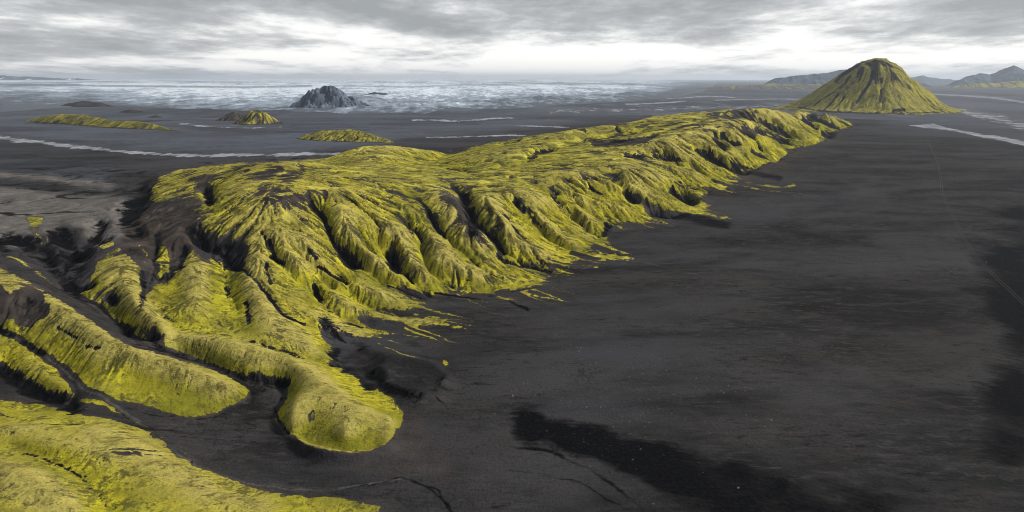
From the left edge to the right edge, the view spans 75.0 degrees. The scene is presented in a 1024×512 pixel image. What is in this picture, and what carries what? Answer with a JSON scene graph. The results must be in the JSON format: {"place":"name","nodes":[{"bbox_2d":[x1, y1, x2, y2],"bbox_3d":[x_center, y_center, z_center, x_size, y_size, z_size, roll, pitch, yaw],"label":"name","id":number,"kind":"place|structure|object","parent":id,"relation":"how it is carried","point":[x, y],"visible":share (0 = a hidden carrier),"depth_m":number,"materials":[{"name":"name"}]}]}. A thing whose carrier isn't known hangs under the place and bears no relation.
{"place":"outdoors","nodes":[
{"label":"outdoors","id":0,"kind":"place"},
{"bbox_2d":[0,75,91,79],"bbox_3d":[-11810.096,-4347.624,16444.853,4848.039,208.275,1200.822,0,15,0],"label":"mountain","id":1,"kind":"structure","parent":0,"point":[3,77],"depth_m":16342.11,"materials":[{"name":"grey stone"}]},
{"bbox_2d":[61,101,113,106],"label":"hill","id":2,"kind":"structure","parent":0,"point":[86,104],"depth_m":2711.44,"materials":[{"name":"grey stone"}]},
{"bbox_2d":[25,114,178,130],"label":"hill","id":3,"kind":"structure","parent":0,"point":[73,119],"depth_m":1617.39,"materials":[{"name":"green plant"}]},
{"bbox_2d":[118,109,142,112],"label":"hill","id":4,"kind":"structure","parent":0,"point":[131,111],"depth_m":2240.96,"materials":[{"name":"grey stone"}]},
{"bbox_2d":[0,136,339,156],"bbox_3d":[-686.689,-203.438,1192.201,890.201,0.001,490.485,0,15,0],"label":"river","id":5,"kind":"structure","parent":0,"point":[136,152],"depth_m":1011.31,"materials":[{"name":"grey liquid"}]},
{"bbox_2d":[215,112,242,120],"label":"hill","id":6,"kind":"structure","parent":0,"point":[233,116],"depth_m":1805.22,"materials":[{"name":"grey stone"}]},
{"bbox_2d":[180,123,281,128],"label":"river","id":7,"kind":"structure","parent":0,"point":[221,127],"depth_m":1581.88,"materials":[{"name":"grey liquid"}]},
{"bbox_2d":[233,110,283,124],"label":"hill","id":8,"kind":"structure","parent":0,"point":[256,117],"depth_m":1668.40,"materials":[{"name":"green plant"}]},
{"bbox_2d":[296,129,394,142],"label":"hill","id":9,"kind":"structure","parent":0,"point":[349,135],"depth_m":1224.49,"materials":[{"name":"green plant"}]},
{"bbox_2d":[0,108,860,511],"bbox_3d":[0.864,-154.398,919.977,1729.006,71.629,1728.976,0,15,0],"label":"mossy ridge","id":10,"kind":"structure","parent":0,"point":[164,332],"depth_m":330.07,"materials":[{"name":"green plant"}]},
{"bbox_2d":[412,117,511,121],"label":"river","id":11,"kind":"structure","parent":0,"point":[460,120],"depth_m":1808.64,"materials":[{"name":"grey liquid"}]},
{"bbox_2d":[425,135,525,137],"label":"river","id":12,"kind":"structure","parent":0,"point":[474,136],"depth_m":1308.47,"materials":[{"name":"grey liquid"}]},
{"bbox_2d":[0,115,1023,511],"bbox_3d":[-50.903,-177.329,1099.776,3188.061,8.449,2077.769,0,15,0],"label":"ground","id":13,"kind":"structure","parent":0,"point":[890,395],"depth_m":280.52,"materials":[{"name":"black sand"}]},
{"bbox_2d":[471,219,1009,503],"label":"stones","id":14,"kind":"object","parent":13,"relation":"on","point":[660,388],"visible":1,"depth_m":237.67,"materials":[{"name":"black stone"}]},
{"bbox_2d":[0,80,1023,123],"bbox_3d":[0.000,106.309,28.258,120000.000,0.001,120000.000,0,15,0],"label":"ground","id":15,"kind":"structure","parent":0,"point":[1013,111],"depth_m":2461.24,"materials":[{"name":"grey sand"}]},
{"bbox_2d":[0,79,716,113],"bbox_3d":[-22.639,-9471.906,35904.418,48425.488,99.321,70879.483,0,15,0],"label":"glacier","id":16,"kind":"object","parent":15,"relation":"on","point":[421,96],"visible":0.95,"depth_m":4006.83,"materials":[{"name":"white ice"}]},
{"bbox_2d":[289,85,370,107],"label":"rock outcrop","id":17,"kind":"object","parent":16,"relation":"on","point":[327,96],"visible":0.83,"depth_m":2492.34,"materials":[{"name":"grey stone"}]},
{"bbox_2d":[366,92,386,94],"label":"rock outcrop","id":18,"kind":"object","parent":16,"relation":"on","point":[376,93],"visible":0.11,"depth_m":3484.21,"materials":[{"name":"grey stone"}]},
{"bbox_2d":[0,0,1023,79],"label":"sky","id":19,"kind":"structure","parent":0,"point":[64,39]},
{"bbox_2d":[516,125,569,127],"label":"river","id":20,"kind":"structure","parent":0,"point":[545,126],"depth_m":1581.88,"materials":[{"name":"grey liquid"}]},
{"bbox_2d":[625,101,685,104],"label":"river","id":21,"kind":"structure","parent":0,"point":[654,103],"depth_m":3045.62,"materials":[{"name":"grey liquid"}]},
{"bbox_2d":[551,104,776,112],"bbox_3d":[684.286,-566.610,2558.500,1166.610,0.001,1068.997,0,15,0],"label":"river","id":22,"kind":"structure","parent":0,"point":[614,110],"depth_m":2535.58,"materials":[{"name":"grey liquid"}]},
{"bbox_2d":[665,96,734,98],"bbox_3d":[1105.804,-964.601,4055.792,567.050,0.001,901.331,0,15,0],"label":"river","id":23,"kind":"structure","parent":0,"point":[701,96],"depth_m":4014.73,"materials":[{"name":"grey liquid"}]},
{"bbox_2d":[716,98,799,100],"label":"river","id":24,"kind":"structure","parent":0,"point":[754,99],"depth_m":3629.74,"materials":[{"name":"grey liquid"}]},
{"bbox_2d":[699,83,821,89],"bbox_3d":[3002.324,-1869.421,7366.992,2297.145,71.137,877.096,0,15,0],"label":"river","id":25,"kind":"structure","parent":0,"point":[788,86],"depth_m":7254.64,"materials":[{"name":"liquid"}]},
{"bbox_2d":[765,69,930,86],"bbox_3d":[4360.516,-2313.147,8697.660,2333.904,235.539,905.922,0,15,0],"label":"mountain","id":26,"kind":"structure","parent":0,"point":[821,78],"depth_m":8621.06,"materials":[{"name":"grey stone"}]},
{"bbox_2d":[771,58,963,114],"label":"mountain","id":27,"kind":"structure","parent":0,"point":[879,86],"depth_m":2293.95,"materials":[{"name":"green plant"}]},
{"bbox_2d":[910,75,956,83],"bbox_3d":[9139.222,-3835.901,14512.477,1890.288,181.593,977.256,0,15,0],"label":"mountain","id":28,"kind":"structure","parent":0,"point":[924,79],"depth_m":14330.38,"materials":[{"name":"grey stone"}]},
{"bbox_2d":[909,123,1023,145],"bbox_3d":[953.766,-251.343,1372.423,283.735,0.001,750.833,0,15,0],"label":"river","id":29,"kind":"structure","parent":0,"point":[1010,140],"depth_m":1355.32,"materials":[{"name":"grey liquid"}]},
{"bbox_2d":[926,139,1023,304],"bbox_3d":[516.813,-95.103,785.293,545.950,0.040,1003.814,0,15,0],"label":"path","id":30,"kind":"structure","parent":0,"point":[963,235],"depth_m":474.30,"materials":[{"name":"black sand"}]},
{"bbox_2d":[934,93,1023,102],"bbox_3d":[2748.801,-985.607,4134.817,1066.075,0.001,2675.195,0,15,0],"label":"river","id":31,"kind":"structure","parent":0,"point":[1019,101],"depth_m":4014.73,"materials":[{"name":"grey liquid"}]},
{"bbox_2d":[942,81,1023,87],"bbox_3d":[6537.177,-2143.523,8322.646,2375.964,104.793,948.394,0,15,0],"label":"hill","id":32,"kind":"structure","parent":0,"point":[1015,84],"depth_m":8253.95,"materials":[{"name":"plant"}]},
{"bbox_2d":[946,65,1023,86],"bbox_3d":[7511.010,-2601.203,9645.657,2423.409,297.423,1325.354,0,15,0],"label":"mountain","id":33,"kind":"structure","parent":0,"point":[1012,73],"depth_m":9540.38,"materials":[{"name":"grey stone"}]},
{"bbox_2d":[957,108,1023,128],"bbox_3d":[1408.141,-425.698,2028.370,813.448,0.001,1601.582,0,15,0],"label":"river","id":34,"kind":"structure","parent":0,"point":[978,115],"depth_m":1948.28,"materials":[{"name":"grey liquid"}]}
]}

